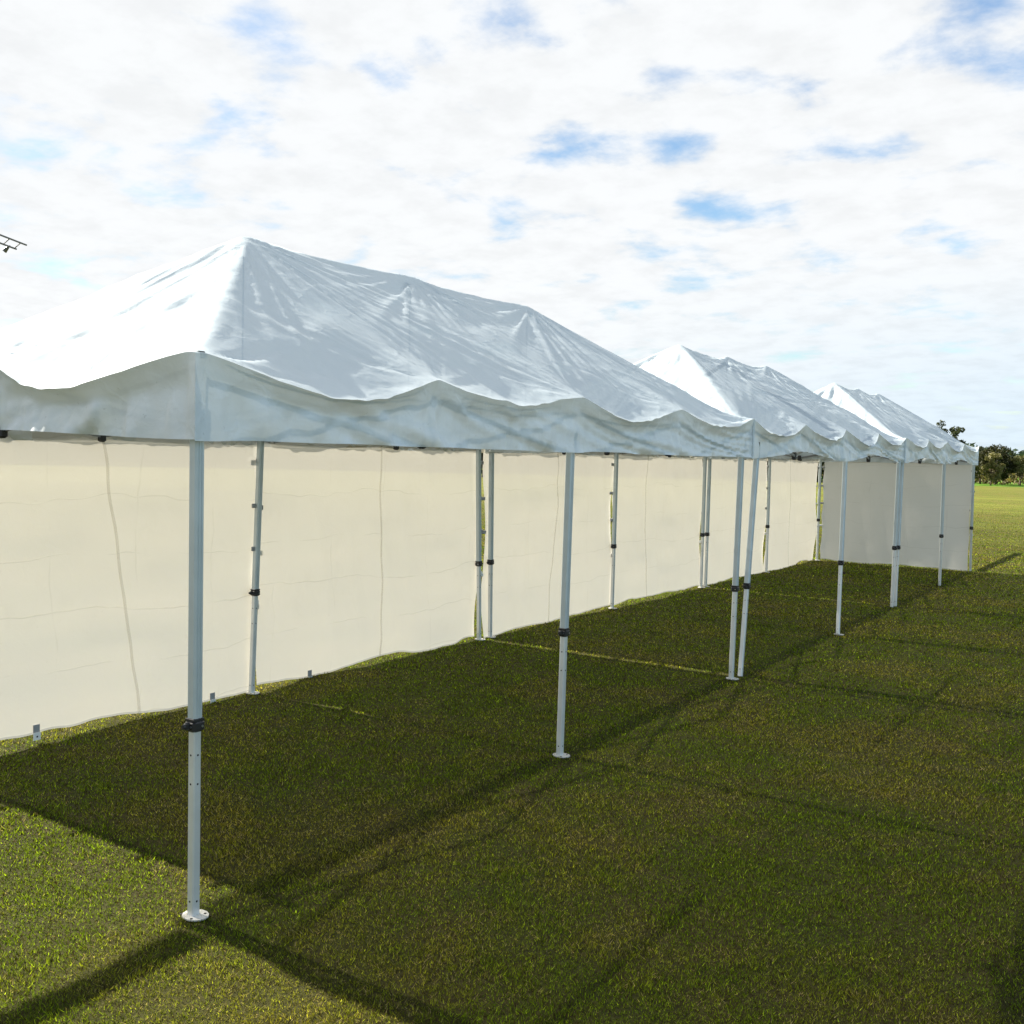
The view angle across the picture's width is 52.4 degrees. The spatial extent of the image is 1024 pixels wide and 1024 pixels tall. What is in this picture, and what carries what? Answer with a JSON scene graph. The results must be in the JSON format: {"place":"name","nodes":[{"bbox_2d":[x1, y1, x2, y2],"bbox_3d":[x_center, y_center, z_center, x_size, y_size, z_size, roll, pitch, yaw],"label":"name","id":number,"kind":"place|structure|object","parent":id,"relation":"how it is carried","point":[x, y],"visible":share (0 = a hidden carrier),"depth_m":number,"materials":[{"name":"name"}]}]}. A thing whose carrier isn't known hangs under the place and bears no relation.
{"place":"outdoors","nodes":[
{"label":"outdoors","id":0,"kind":"place"},
{"bbox_2d":[0,469,1023,1023],"bbox_3d":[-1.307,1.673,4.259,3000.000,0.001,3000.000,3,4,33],"label":"ground","id":1,"kind":"structure","parent":0,"point":[988,497],"depth_m":5.30,"materials":[{"name":"green plant"}]},
{"bbox_2d":[0,234,26,252],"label":"floodlight mast","id":2,"kind":"object","parent":1,"relation":"on","point":[5,249],"visible":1,"depth_m":55.74,"materials":[{"name":"grey metal"}]},
{"bbox_2d":[0,237,754,921],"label":"marquee tent","id":3,"kind":"object","parent":1,"relation":"on","point":[246,341],"visible":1,"depth_m":5.43,"materials":[{"name":"fabric"}]},
{"bbox_2d":[0,431,262,740],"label":"sidewall","id":4,"kind":"object","parent":3,"relation":"hanging from","point":[94,566],"visible":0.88,"depth_m":7.18,"materials":[{"name":"fabric"}]},
{"bbox_2d":[251,442,482,684],"bbox_3d":[-1.197,0.368,9.549,0.089,2.116,3.217,3,4,33],"label":"sidewall","id":5,"kind":"object","parent":3,"relation":"hanging from","point":[365,554],"visible":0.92,"depth_m":9.33,"materials":[{"name":"fabric"}]},
{"bbox_2d":[481,453,482,476],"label":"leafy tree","id":6,"kind":"object","parent":1,"relation":"on","point":[482,464],"visible":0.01,"depth_m":88.78,"materials":[{"name":"green plant"}]},
{"bbox_2d":[481,459,824,481],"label":"tree line","id":7,"kind":"object","parent":1,"relation":"on","point":[823,464],"depth_m":105.35,"materials":[{"name":"green plant"}]},
{"bbox_2d":[486,345,905,675],"bbox_3d":[2.550,-0.277,12.537,3.054,3.181,6.032,3,4,33],"label":"marquee tent","id":8,"kind":"object","parent":1,"relation":"on","point":[793,420],"visible":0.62,"depth_m":11.21,"materials":[{"name":"fabric"}]},
{"bbox_2d":[481,452,613,638],"bbox_3d":[0.491,0.247,12.124,0.072,2.078,3.016,3,4,33],"label":"sidewall","id":9,"kind":"object","parent":8,"relation":"hanging from","point":[529,492],"visible":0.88,"depth_m":11.90,"materials":[{"name":"fabric"}]},
{"bbox_2d":[610,453,702,604],"bbox_3d":[2.079,0.143,14.532,0.069,2.057,3.010,3,4,33],"label":"sidewall","id":10,"kind":"object","parent":8,"relation":"hanging from","point":[659,510],"visible":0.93,"depth_m":14.43,"materials":[{"name":"fabric"}]},
{"bbox_2d":[704,383,978,605],"bbox_3d":[5.689,-0.466,17.385,3.009,3.181,5.990,3,4,33],"label":"marquee tent","id":11,"kind":"object","parent":1,"relation":"on","point":[926,441],"visible":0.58,"depth_m":16.33,"materials":[{"name":"fabric"}]},
{"bbox_2d":[702,459,767,584],"bbox_3d":[3.664,0.060,16.977,0.062,2.077,2.882,3,4,33],"label":"sidewall","id":12,"kind":"object","parent":11,"relation":"hanging from","point":[722,515],"visible":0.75,"depth_m":16.73,"materials":[{"name":"fabric"}]},
{"bbox_2d":[763,459,818,571],"bbox_3d":[5.219,-0.032,19.346,0.076,2.078,3.024,3,4,33],"label":"sidewall","id":13,"kind":"object","parent":11,"relation":"hanging from","point":[793,525],"visible":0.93,"depth_m":19.26,"materials":[{"name":"fabric"}]},
{"bbox_2d":[819,462,974,570],"bbox_3d":[7.281,-0.011,19.887,2.848,2.077,0.040,3,4,33],"label":"sidewall","id":14,"kind":"object","parent":11,"relation":"hanging from","point":[870,508],"visible":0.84,"depth_m":19.84,"materials":[{"name":"fabric"}]},
{"bbox_2d":[821,471,1023,484],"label":"scrub","id":15,"kind":"object","parent":1,"relation":"on","point":[1013,478],"depth_m":117.96,"materials":[{"name":"green plant"}]},
{"bbox_2d":[936,419,965,443],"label":"leafy tree","id":16,"kind":"object","parent":1,"relation":"on","point":[955,432],"visible":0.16,"depth_m":110.08,"materials":[{"name":"green plant"}]},
{"bbox_2d":[975,446,995,483],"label":"leafy tree","id":17,"kind":"object","parent":1,"relation":"on","point":[981,448],"visible":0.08,"depth_m":116.50,"materials":[{"name":"green plant"}]},
{"bbox_2d":[980,452,1005,484],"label":"leafy tree","id":18,"kind":"object","parent":1,"relation":"on","point":[993,468],"visible":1,"depth_m":109.55,"materials":[{"name":"green plant"}]},
{"bbox_2d":[965,442,1023,475],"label":"distant wood","id":19,"kind":"object","parent":1,"relation":"on","point":[1021,453],"depth_m":219.59,"materials":[{"name":"green plant"}]},
{"bbox_2d":[976,444,1017,484],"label":"leafy tree","id":20,"kind":"object","parent":1,"relation":"on","point":[1009,467],"visible":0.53,"depth_m":112.62,"materials":[{"name":"green plant"}]},
{"bbox_2d":[1008,455,1023,485],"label":"leafy tree","id":21,"kind":"object","parent":1,"relation":"on","point":[1018,460],"visible":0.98,"depth_m":112.64,"materials":[{"name":"green plant"}]},
{"bbox_2d":[0,0,1023,453],"label":"sky","id":22,"kind":"structure","parent":0,"point":[819,194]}
]}

